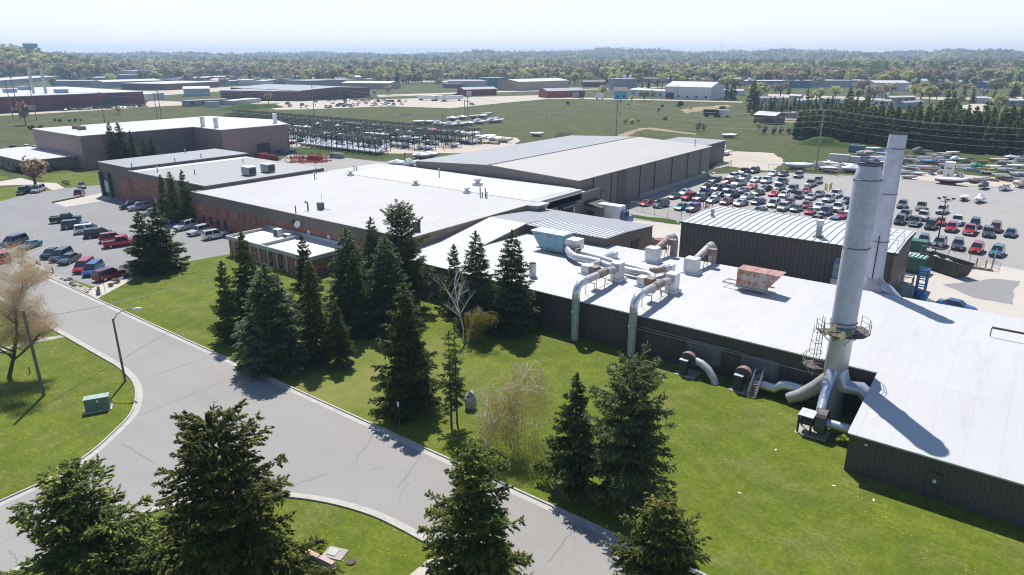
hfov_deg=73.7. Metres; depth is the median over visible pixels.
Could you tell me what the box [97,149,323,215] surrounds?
loading building
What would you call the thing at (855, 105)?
spruce tree
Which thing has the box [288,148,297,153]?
stack
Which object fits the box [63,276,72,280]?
rock
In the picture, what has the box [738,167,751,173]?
pickup truck
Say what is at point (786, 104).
spruce tree
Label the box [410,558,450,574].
driveway
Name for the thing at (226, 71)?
broadleaf tree
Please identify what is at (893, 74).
broadleaf tree
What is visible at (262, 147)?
loading door
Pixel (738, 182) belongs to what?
pickup truck
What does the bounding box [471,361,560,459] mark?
birch tree
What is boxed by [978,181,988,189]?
covered boat
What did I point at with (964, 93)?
spruce tree
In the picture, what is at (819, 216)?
pickup truck
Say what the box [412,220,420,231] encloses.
exhaust drum
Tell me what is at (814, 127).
spruce tree
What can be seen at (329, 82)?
hall
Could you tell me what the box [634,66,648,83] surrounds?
broadleaf tree
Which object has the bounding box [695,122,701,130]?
bush
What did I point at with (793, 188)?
suv
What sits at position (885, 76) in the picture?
broadleaf tree
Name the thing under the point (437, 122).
covered boat
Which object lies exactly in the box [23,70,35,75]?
broadleaf tree
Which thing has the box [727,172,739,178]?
suv
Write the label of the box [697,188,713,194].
pickup truck
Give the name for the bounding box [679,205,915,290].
striped roof building
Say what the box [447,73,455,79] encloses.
broadleaf tree
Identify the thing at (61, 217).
pickup truck
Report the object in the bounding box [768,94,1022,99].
road
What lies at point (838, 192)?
pickup truck
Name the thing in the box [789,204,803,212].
sedan
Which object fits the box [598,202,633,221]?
box truck
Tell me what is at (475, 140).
covered boat
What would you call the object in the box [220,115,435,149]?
boat rack
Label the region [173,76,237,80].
hall
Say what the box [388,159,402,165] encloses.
covered boat
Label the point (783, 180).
pickup truck
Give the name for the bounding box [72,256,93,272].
minivan
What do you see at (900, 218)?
suv
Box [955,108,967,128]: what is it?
spruce tree
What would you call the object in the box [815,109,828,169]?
power pole
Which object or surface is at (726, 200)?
sedan
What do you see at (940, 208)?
suv
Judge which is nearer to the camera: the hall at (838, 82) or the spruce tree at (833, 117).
the spruce tree at (833, 117)
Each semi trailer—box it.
[27,105,34,111]
[417,95,436,100]
[434,95,447,100]
[440,95,462,100]
[596,94,603,98]
[703,109,718,116]
[717,109,729,116]
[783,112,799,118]
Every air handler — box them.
[531,227,583,253]
[722,265,785,293]
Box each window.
[266,250,272,265]
[276,254,282,267]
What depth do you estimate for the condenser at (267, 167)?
157.17 m
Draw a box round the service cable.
[27,276,216,319]
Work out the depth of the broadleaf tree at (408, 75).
856.60 m
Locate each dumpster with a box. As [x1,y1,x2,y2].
[906,253,929,273]
[910,238,928,251]
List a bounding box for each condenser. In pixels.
[240,165,256,175]
[259,162,274,171]
[273,228,282,236]
[283,233,292,237]
[316,194,329,209]
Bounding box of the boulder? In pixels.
[464,390,476,409]
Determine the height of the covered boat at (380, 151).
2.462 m
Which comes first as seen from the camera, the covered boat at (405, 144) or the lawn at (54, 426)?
the lawn at (54, 426)
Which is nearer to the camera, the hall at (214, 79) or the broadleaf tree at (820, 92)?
the broadleaf tree at (820, 92)
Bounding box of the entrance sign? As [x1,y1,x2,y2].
[305,549,334,569]
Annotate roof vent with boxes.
[529,262,535,276]
[813,219,824,238]
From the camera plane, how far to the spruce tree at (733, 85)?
537.16 m
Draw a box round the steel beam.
[972,266,992,270]
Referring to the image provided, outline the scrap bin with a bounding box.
[651,236,664,247]
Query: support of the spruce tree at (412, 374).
on the lawn at (790, 509)
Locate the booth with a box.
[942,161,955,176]
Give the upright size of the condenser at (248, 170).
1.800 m
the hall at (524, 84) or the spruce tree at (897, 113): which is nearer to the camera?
the spruce tree at (897, 113)
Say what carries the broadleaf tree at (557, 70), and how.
on the ground at (524, 121)
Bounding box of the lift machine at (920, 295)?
[898,266,930,299]
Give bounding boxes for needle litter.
[218,338,234,344]
[251,361,286,376]
[310,358,330,364]
[327,360,351,369]
[385,408,435,421]
[550,476,592,504]
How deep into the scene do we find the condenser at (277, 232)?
119.76 m
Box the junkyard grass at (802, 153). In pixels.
[777,145,1023,179]
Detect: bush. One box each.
[12,166,20,171]
[61,179,70,184]
[464,306,498,341]
[676,101,683,106]
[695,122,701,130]
[762,124,767,133]
[771,126,776,133]
[786,126,791,133]
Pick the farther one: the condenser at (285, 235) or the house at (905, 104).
the house at (905, 104)
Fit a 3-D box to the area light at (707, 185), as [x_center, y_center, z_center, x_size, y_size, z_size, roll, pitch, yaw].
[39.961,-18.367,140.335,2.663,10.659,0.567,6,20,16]
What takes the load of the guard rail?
on the striped roof building at (790, 245)
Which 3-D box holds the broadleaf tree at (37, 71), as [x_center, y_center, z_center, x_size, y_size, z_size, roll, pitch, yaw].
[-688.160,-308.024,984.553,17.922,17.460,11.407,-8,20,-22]
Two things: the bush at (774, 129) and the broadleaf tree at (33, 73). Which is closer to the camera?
the bush at (774, 129)
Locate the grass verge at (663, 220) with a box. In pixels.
[631,214,680,224]
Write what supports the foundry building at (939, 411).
on the ground at (524, 121)
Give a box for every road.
[0,100,357,115]
[0,262,640,574]
[143,81,447,94]
[271,95,578,109]
[377,87,664,96]
[584,97,741,102]
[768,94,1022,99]
[962,104,986,113]
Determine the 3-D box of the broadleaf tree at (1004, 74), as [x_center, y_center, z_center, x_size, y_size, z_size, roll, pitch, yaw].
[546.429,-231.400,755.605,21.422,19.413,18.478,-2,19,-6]
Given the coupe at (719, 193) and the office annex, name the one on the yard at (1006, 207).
the coupe at (719, 193)
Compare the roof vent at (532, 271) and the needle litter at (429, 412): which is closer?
the needle litter at (429, 412)
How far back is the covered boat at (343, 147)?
250.16 m
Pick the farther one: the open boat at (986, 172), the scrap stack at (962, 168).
the scrap stack at (962, 168)
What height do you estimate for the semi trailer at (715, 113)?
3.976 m
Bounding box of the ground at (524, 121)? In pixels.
[0,68,1023,260]
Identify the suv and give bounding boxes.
[0,250,11,261]
[60,219,87,229]
[73,188,84,195]
[91,266,125,281]
[98,231,127,241]
[119,199,140,209]
[127,200,151,210]
[173,218,197,230]
[186,223,211,235]
[201,228,228,239]
[652,198,669,207]
[680,191,696,200]
[685,202,700,212]
[691,192,707,201]
[708,176,722,183]
[721,177,734,184]
[722,184,735,191]
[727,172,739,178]
[739,173,751,179]
[749,166,759,173]
[760,175,772,183]
[776,201,790,211]
[786,184,798,192]
[793,170,803,177]
[793,189,804,198]
[815,175,822,183]
[818,205,833,215]
[822,193,835,202]
[829,216,840,221]
[893,213,905,224]
[896,198,907,208]
[918,232,929,245]
[924,218,937,229]
[931,235,947,248]
[935,203,948,214]
[944,220,958,232]
[950,236,964,250]
[968,240,984,254]
[970,216,980,228]
[982,225,994,237]
[988,243,1005,257]
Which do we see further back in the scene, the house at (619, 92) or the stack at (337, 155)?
the house at (619, 92)
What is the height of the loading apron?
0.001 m
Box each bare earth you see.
[681,105,730,112]
[751,110,796,121]
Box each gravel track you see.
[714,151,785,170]
[900,169,1023,188]
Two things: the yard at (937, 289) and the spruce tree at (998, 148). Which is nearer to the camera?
the yard at (937, 289)
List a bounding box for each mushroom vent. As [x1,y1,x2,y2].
[412,180,419,185]
[463,187,470,192]
[472,178,482,185]
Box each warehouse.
[32,113,289,168]
[219,88,299,100]
[230,84,369,100]
[416,135,711,203]
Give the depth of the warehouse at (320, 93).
556.54 m
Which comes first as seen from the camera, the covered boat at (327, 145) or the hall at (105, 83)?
the covered boat at (327, 145)
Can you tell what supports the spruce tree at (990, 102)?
on the ground at (524, 121)
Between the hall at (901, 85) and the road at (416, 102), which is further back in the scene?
the hall at (901, 85)
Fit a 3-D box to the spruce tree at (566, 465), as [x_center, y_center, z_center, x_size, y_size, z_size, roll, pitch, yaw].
[4.745,11.515,52.855,5.825,10.449,5.831,-3,19,-8]
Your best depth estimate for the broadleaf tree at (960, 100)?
439.18 m
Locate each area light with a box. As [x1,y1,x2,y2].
[702,172,715,208]
[935,196,955,250]
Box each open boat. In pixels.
[969,177,978,182]
[980,170,997,173]
[998,184,1011,190]
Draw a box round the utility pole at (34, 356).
[22,310,45,395]
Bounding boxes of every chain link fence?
[632,201,689,219]
[712,160,731,171]
[768,164,815,170]
[921,245,993,267]
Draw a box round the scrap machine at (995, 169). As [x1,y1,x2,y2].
[976,167,996,170]
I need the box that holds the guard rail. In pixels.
[889,231,904,247]
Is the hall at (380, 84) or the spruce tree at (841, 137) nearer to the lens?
the spruce tree at (841, 137)
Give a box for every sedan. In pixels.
[39,247,57,258]
[56,252,81,264]
[77,182,85,187]
[140,207,157,215]
[667,192,681,199]
[674,202,688,210]
[679,188,692,194]
[700,183,713,188]
[705,196,721,203]
[719,197,733,204]
[733,198,748,205]
[738,186,750,193]
[740,192,755,199]
[750,176,762,182]
[750,197,766,204]
[752,188,765,195]
[753,206,767,211]
[760,184,772,190]
[768,170,778,175]
[778,170,788,176]
[778,190,790,197]
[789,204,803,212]
[802,200,812,207]
[805,193,816,200]
[813,202,825,209]
[815,190,825,197]
[841,196,849,203]
[935,297,977,310]
[938,216,946,225]
[1003,227,1017,237]
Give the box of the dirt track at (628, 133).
[618,128,695,135]
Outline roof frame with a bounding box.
[989,326,1023,335]
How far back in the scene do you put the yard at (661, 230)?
136.24 m
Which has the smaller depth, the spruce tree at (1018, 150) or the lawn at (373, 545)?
the lawn at (373, 545)
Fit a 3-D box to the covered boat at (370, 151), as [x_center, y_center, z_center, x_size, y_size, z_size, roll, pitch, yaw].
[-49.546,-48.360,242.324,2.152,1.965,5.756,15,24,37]
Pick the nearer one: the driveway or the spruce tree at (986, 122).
the driveway
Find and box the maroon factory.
[0,68,144,113]
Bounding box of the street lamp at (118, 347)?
[112,307,141,381]
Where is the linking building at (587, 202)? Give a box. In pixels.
[546,187,611,218]
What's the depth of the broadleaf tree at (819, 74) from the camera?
776.23 m
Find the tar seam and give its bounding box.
[547,532,571,561]
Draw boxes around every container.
[828,153,850,162]
[848,144,865,152]
[849,156,860,164]
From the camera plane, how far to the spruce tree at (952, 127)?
249.37 m
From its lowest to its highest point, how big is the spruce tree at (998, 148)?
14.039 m
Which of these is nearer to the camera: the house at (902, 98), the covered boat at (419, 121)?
the covered boat at (419, 121)
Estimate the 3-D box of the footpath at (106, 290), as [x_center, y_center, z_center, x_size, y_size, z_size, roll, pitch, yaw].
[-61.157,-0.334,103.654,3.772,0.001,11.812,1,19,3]
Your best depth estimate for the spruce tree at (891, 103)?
315.39 m
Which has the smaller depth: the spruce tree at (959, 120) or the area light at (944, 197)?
the area light at (944, 197)
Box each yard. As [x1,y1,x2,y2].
[253,136,519,158]
[279,154,415,170]
[612,172,1023,294]
[632,221,680,256]
[900,263,1023,318]
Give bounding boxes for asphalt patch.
[943,279,1019,304]
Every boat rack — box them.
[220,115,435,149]
[224,112,460,146]
[232,109,480,144]
[288,125,390,149]
[288,129,387,154]
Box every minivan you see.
[0,232,28,246]
[30,183,45,192]
[48,246,73,261]
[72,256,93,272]
[73,223,101,234]
[81,259,104,275]
[83,227,111,238]
[710,182,725,190]
[767,197,780,207]
[785,196,795,206]
[990,220,1002,232]
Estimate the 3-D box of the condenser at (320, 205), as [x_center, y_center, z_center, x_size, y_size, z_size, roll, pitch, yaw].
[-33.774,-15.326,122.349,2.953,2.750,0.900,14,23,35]
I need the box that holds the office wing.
[0,146,78,171]
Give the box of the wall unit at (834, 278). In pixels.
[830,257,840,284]
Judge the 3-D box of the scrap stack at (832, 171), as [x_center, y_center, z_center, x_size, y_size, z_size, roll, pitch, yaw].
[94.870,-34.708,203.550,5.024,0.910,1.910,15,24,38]
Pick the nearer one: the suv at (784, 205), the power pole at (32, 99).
the suv at (784, 205)
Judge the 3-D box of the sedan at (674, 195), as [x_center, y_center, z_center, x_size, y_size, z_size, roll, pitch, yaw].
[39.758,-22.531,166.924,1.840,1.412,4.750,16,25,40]
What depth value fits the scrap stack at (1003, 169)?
205.56 m
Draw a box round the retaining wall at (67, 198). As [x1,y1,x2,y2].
[52,194,84,202]
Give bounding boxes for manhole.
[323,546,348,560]
[346,558,355,565]
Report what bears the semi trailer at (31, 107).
on the road at (162, 103)
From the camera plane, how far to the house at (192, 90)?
591.24 m
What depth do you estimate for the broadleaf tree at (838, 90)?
563.40 m
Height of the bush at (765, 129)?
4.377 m
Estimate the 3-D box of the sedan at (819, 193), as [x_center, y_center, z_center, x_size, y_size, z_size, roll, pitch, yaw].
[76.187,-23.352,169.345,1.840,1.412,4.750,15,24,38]
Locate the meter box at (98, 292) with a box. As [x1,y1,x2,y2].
[95,286,100,294]
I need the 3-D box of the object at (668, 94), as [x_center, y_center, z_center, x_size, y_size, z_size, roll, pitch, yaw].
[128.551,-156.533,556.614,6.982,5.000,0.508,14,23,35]
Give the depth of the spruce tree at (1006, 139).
241.45 m
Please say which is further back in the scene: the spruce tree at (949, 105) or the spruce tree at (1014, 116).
the spruce tree at (949, 105)
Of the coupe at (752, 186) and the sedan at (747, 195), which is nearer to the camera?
the sedan at (747, 195)
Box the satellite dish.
[294,221,300,227]
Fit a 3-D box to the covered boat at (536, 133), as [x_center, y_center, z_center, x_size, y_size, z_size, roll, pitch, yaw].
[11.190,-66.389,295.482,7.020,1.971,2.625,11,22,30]
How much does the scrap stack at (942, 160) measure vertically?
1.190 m
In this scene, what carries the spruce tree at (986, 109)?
on the ground at (524, 121)
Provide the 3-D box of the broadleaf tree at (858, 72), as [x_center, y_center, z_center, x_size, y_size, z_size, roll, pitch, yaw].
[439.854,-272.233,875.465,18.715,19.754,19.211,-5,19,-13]
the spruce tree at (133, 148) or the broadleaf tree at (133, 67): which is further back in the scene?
the broadleaf tree at (133, 67)
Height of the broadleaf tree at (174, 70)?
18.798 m
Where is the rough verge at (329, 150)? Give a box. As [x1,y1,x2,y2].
[290,147,387,158]
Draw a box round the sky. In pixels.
[0,0,1023,53]
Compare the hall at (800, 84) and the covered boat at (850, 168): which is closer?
the covered boat at (850, 168)
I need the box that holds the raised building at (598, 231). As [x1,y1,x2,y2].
[437,209,653,250]
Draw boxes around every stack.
[254,152,267,158]
[263,154,278,160]
[275,149,284,154]
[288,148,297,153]
[306,154,321,160]
[329,152,344,158]
[785,162,882,417]
[821,169,838,172]
[863,133,907,296]
[903,159,913,162]
[938,159,953,161]
[955,166,970,169]
[956,164,972,168]
[964,168,981,172]
[974,160,987,163]
[976,177,988,181]
[990,166,1007,171]
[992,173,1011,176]
[1001,176,1014,181]
[1008,169,1023,171]
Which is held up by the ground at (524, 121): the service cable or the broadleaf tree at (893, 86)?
the broadleaf tree at (893, 86)
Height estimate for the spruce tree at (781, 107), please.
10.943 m
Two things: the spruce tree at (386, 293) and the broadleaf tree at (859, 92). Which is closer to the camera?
the spruce tree at (386, 293)
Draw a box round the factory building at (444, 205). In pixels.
[191,163,581,266]
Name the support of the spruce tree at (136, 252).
on the lawn at (790, 509)
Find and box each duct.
[563,245,677,287]
[571,260,626,340]
[627,271,681,355]
[642,233,677,263]
[681,242,717,275]
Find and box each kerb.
[0,296,142,505]
[6,492,426,574]
[8,260,705,574]
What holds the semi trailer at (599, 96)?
on the road at (663, 100)
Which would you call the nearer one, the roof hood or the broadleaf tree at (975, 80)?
the roof hood
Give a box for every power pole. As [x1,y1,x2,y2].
[3,80,13,119]
[9,76,20,120]
[27,81,36,119]
[465,96,469,138]
[615,100,618,135]
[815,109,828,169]
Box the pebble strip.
[0,248,90,291]
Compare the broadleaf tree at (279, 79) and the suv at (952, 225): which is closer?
the suv at (952, 225)
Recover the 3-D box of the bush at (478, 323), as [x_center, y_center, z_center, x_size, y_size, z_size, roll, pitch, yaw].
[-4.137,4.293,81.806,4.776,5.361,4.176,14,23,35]
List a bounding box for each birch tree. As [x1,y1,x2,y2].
[435,256,475,341]
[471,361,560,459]
[473,384,498,445]
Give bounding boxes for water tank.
[22,43,37,49]
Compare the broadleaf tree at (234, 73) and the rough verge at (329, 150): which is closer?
the rough verge at (329, 150)
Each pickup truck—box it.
[15,186,31,194]
[49,212,82,223]
[101,235,134,247]
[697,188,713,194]
[723,189,742,198]
[731,178,747,186]
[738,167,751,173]
[772,182,786,190]
[774,177,788,183]
[804,179,817,186]
[812,214,826,219]
[831,189,843,197]
[833,202,844,210]
[900,209,912,219]
[907,215,921,226]
[915,201,927,209]
[917,210,930,220]
[951,214,963,225]
[962,223,977,235]
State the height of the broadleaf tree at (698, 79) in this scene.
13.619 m
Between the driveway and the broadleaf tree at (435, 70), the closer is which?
the driveway
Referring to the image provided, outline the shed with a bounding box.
[666,137,726,164]
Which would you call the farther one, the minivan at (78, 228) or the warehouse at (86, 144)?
the warehouse at (86, 144)
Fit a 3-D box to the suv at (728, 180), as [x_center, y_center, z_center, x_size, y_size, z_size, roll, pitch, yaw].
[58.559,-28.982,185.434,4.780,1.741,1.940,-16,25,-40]
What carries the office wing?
on the ground at (524, 121)
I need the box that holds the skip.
[920,251,974,276]
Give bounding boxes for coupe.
[17,240,42,249]
[162,217,180,223]
[638,199,655,206]
[711,191,724,196]
[746,183,757,189]
[768,190,780,196]
[802,187,811,193]
[804,207,816,214]
[836,211,847,218]
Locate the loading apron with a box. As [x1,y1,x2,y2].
[55,193,115,206]
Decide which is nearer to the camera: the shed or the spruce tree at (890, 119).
the shed
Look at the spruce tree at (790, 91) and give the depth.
617.48 m
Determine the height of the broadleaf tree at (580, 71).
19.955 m
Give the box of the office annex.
[225,225,348,275]
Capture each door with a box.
[101,98,123,105]
[103,177,109,195]
[257,143,270,153]
[342,91,347,98]
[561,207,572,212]
[573,92,578,96]
[631,239,639,249]
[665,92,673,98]
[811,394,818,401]
[923,471,943,499]
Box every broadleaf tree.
[14,101,29,124]
[19,155,48,184]
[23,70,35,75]
[30,68,39,75]
[43,65,58,75]
[47,77,56,85]
[80,68,90,79]
[104,73,116,79]
[130,64,140,69]
[141,69,149,78]
[144,64,157,69]
[150,71,162,78]
[160,67,170,78]
[169,66,182,77]
[181,73,194,80]
[187,68,197,74]
[197,67,205,76]
[218,78,228,86]
[222,68,230,74]
[231,71,239,75]
[235,67,243,78]
[251,68,260,76]
[264,93,271,103]
[268,67,277,73]
[272,74,284,81]
[301,67,315,78]
[313,67,329,78]
[321,69,339,78]
[337,66,349,76]
[341,72,354,78]
[354,68,368,80]
[369,66,383,80]
[376,67,386,73]
[377,74,382,80]
[382,75,391,80]
[384,66,395,74]
[384,85,392,91]
[402,70,410,82]
[405,73,412,83]
[410,71,417,79]
[416,69,426,81]
[421,72,431,83]
[430,75,439,83]
[431,67,441,73]
[435,71,445,78]
[435,78,442,83]
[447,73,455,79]
[450,70,460,77]
[456,71,463,79]
[463,70,473,79]
[463,73,468,79]
[472,71,482,79]
[479,67,490,76]
[489,69,499,76]
[506,72,517,78]
[519,69,526,75]
[522,74,533,78]
[527,67,539,75]
[537,67,549,77]
[551,67,569,77]
[559,72,567,78]
[568,72,578,84]
[571,67,584,82]
[583,73,595,79]
[585,65,596,73]
[598,85,606,92]
[604,71,615,78]
[608,74,618,80]
[621,71,632,77]
[632,73,644,83]
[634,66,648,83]
[638,90,649,100]
[652,78,664,88]
[657,72,669,85]
[666,68,677,82]
[672,73,684,80]
[682,67,694,80]
[692,76,701,81]
[696,70,704,77]
[700,78,713,81]
[708,70,722,81]
[719,74,736,87]
[721,71,733,76]
[736,79,745,88]
[747,83,769,94]
[751,70,764,79]
[753,66,765,72]
[759,82,771,95]
[760,67,774,79]
[772,82,789,95]
[774,68,785,75]
[777,72,786,79]
[782,73,798,80]
[794,72,807,80]
[796,67,817,79]
[808,71,825,79]
[811,76,825,86]
[812,87,825,97]
[825,67,834,73]
[829,69,849,79]
[829,86,839,93]
[831,85,842,96]
[844,71,856,79]
[850,67,863,78]
[855,89,864,96]
[856,79,870,89]
[860,74,869,79]
[866,84,881,100]
[875,84,890,98]
[876,74,890,79]
[884,68,899,74]
[885,70,898,79]
[888,82,897,93]
[898,68,913,75]
[900,69,916,81]
[905,84,921,95]
[916,80,930,98]
[917,86,925,99]
[921,85,938,102]
[936,81,947,89]
[942,70,956,79]
[943,82,951,93]
[950,82,961,93]
[955,95,964,108]
[956,72,973,84]
[957,67,978,74]
[964,83,972,90]
[970,76,981,85]
[979,67,998,80]
[979,88,989,95]
[986,78,1008,93]
[991,94,1008,112]
[994,69,1015,81]
[995,67,1017,83]
[1005,75,1017,82]
[1009,81,1023,90]
[1013,67,1023,81]
[1016,72,1023,79]
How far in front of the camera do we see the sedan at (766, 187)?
175.81 m
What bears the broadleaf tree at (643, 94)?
on the ground at (524, 121)
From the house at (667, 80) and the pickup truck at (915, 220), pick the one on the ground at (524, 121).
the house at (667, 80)
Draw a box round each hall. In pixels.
[0,75,65,85]
[51,80,93,86]
[87,74,139,78]
[90,79,161,87]
[92,76,115,79]
[120,70,156,78]
[120,81,219,89]
[143,92,164,101]
[164,79,182,80]
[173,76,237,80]
[210,78,233,80]
[217,80,237,85]
[237,79,266,85]
[254,80,272,84]
[262,79,292,83]
[286,78,357,85]
[328,75,361,80]
[342,81,400,88]
[443,83,462,87]
[448,80,486,86]
[478,77,505,87]
[498,78,568,90]
[628,88,664,96]
[748,80,810,87]
[803,79,864,86]
[864,80,909,90]
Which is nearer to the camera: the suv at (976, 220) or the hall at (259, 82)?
the suv at (976, 220)
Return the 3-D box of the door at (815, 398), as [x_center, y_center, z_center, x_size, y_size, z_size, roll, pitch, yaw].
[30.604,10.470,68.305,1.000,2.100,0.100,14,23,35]
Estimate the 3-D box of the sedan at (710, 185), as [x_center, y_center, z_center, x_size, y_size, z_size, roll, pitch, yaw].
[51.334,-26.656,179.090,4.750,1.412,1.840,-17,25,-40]
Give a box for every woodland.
[0,43,1023,82]
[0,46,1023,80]
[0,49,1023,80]
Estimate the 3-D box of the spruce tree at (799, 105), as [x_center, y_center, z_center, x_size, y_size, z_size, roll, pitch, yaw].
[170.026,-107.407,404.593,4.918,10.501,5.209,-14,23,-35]
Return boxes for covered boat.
[312,141,323,147]
[322,142,333,148]
[338,144,349,150]
[344,144,357,151]
[366,148,377,153]
[372,148,385,154]
[376,144,388,149]
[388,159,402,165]
[399,142,411,147]
[400,158,418,166]
[412,152,431,158]
[413,120,425,123]
[422,146,434,149]
[423,151,439,157]
[424,120,434,123]
[433,120,445,124]
[444,121,457,126]
[446,116,458,120]
[448,143,459,147]
[453,120,467,125]
[457,115,468,119]
[469,138,479,143]
[471,135,486,139]
[473,118,486,123]
[487,117,499,122]
[487,135,503,140]
[495,136,512,142]
[529,132,544,136]
[721,133,737,137]
[785,162,815,169]
[819,166,837,168]
[823,160,838,163]
[841,164,857,172]
[866,147,881,150]
[901,170,915,174]
[901,175,917,178]
[912,146,932,154]
[914,172,927,174]
[915,165,934,168]
[919,159,937,163]
[935,177,968,185]
[938,152,952,154]
[950,156,966,160]
[954,172,964,177]
[960,195,969,200]
[970,162,983,167]
[974,193,986,202]
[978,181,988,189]
[990,158,1008,160]
[1003,155,1020,158]
[1007,164,1023,168]
[1009,171,1023,176]
[1013,178,1023,187]
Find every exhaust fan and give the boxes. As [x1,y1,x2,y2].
[674,339,721,384]
[728,353,803,395]
[794,407,850,441]
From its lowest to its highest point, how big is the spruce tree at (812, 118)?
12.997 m
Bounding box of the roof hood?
[527,202,548,210]
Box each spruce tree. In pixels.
[0,454,173,574]
[103,122,122,160]
[108,122,136,158]
[119,211,173,277]
[125,131,140,157]
[126,397,345,574]
[132,206,190,273]
[138,70,142,78]
[139,136,149,156]
[146,135,160,155]
[156,175,169,218]
[163,171,189,222]
[173,170,195,219]
[206,260,249,345]
[225,232,277,331]
[229,263,315,378]
[288,235,328,311]
[299,259,331,365]
[319,301,356,366]
[322,227,377,336]
[338,250,375,339]
[359,217,385,284]
[360,236,422,338]
[368,282,448,426]
[374,199,435,307]
[386,309,436,414]
[394,71,399,81]
[417,430,534,574]
[434,244,465,314]
[435,328,465,427]
[446,322,469,423]
[452,230,496,333]
[485,229,539,337]
[532,372,606,502]
[571,340,677,526]
[605,492,713,574]
[722,83,729,99]
[728,79,737,99]
[745,80,759,107]
[750,99,756,114]
[755,97,760,111]
[767,97,771,111]
[770,96,776,111]
[779,97,785,111]
[784,97,789,112]
[786,81,791,93]
[790,111,803,138]
[792,96,797,110]
[794,98,801,112]
[796,105,806,127]
[798,112,809,139]
[801,94,811,109]
[803,109,816,138]
[808,109,823,137]
[816,109,833,136]
[822,97,830,114]
[824,104,835,131]
[827,106,838,137]
[833,108,847,141]
[834,109,841,134]
[840,86,855,106]
[843,99,849,112]
[843,101,853,132]
[843,106,853,141]
[848,112,861,142]
[851,102,862,128]
[851,108,857,125]
[853,99,858,119]
[853,107,872,143]
[857,106,865,125]
[860,107,881,144]
[862,86,872,103]
[864,108,874,137]
[869,112,885,145]
[872,105,883,137]
[879,114,894,146]
[883,109,891,136]
[885,106,901,140]
[886,102,893,126]
[896,112,910,141]
[901,112,913,146]
[905,108,924,147]
[908,106,917,130]
[911,110,932,148]
[913,101,923,120]
[914,75,921,84]
[918,106,933,137]
[923,115,939,148]
[926,110,952,150]
[931,111,939,137]
[935,101,942,114]
[937,106,950,130]
[938,115,956,150]
[941,89,952,110]
[945,101,951,121]
[948,90,958,113]
[949,110,957,138]
[949,115,962,150]
[950,110,970,151]
[954,105,962,123]
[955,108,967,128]
[958,114,977,151]
[960,86,967,100]
[963,73,968,88]
[969,90,976,102]
[969,111,983,151]
[972,112,993,149]
[973,107,983,116]
[976,117,997,153]
[981,101,989,118]
[981,106,991,136]
[985,116,1006,154]
[989,92,995,104]
[989,108,1013,143]
[990,107,998,121]
[990,114,998,130]
[1000,118,1014,153]
[1001,110,1018,145]
[1002,116,1020,152]
[1006,82,1018,98]
[1007,105,1018,126]
[1007,119,1023,155]
[1014,110,1023,143]
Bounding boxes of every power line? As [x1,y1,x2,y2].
[319,85,452,96]
[620,108,816,123]
[622,113,808,128]
[823,109,1023,128]
[824,115,1009,134]
[826,127,1007,147]
[827,121,1018,141]
[830,109,1003,127]
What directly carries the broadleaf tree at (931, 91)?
on the ground at (524, 121)
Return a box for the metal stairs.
[747,366,765,398]
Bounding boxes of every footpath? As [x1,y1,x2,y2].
[0,178,63,189]
[1,334,67,351]
[88,276,133,297]
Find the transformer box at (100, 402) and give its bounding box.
[82,392,112,413]
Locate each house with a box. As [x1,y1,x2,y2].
[160,73,176,78]
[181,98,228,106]
[183,86,209,95]
[205,101,219,106]
[222,98,260,104]
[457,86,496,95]
[539,88,584,97]
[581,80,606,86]
[604,77,733,83]
[608,78,636,88]
[612,87,627,98]
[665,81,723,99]
[723,89,744,94]
[753,111,785,124]
[759,96,783,102]
[788,94,803,99]
[791,98,814,104]
[818,97,840,103]
[867,92,888,97]
[874,99,894,106]
[884,96,915,101]
[895,100,923,108]
[935,79,950,85]
[974,96,988,102]
[975,81,1001,88]
[1003,99,1023,105]
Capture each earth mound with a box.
[212,103,260,110]
[259,104,282,108]
[791,136,840,147]
[837,142,906,150]
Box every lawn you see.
[0,185,49,200]
[0,302,134,499]
[22,498,433,574]
[41,173,99,187]
[42,253,1023,574]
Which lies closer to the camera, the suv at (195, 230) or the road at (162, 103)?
the suv at (195, 230)
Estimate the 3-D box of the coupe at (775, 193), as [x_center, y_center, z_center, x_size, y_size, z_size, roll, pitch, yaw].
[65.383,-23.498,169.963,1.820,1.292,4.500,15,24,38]
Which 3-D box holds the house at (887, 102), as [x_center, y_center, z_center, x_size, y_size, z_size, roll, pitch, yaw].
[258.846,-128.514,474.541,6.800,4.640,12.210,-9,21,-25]
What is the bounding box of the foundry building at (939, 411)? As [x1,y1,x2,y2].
[396,233,1023,527]
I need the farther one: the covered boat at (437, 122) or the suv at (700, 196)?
the covered boat at (437, 122)
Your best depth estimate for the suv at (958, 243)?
122.23 m
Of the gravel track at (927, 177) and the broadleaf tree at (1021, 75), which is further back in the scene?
the broadleaf tree at (1021, 75)
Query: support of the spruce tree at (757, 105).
on the bare earth at (789, 120)
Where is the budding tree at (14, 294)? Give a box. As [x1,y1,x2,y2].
[0,237,64,377]

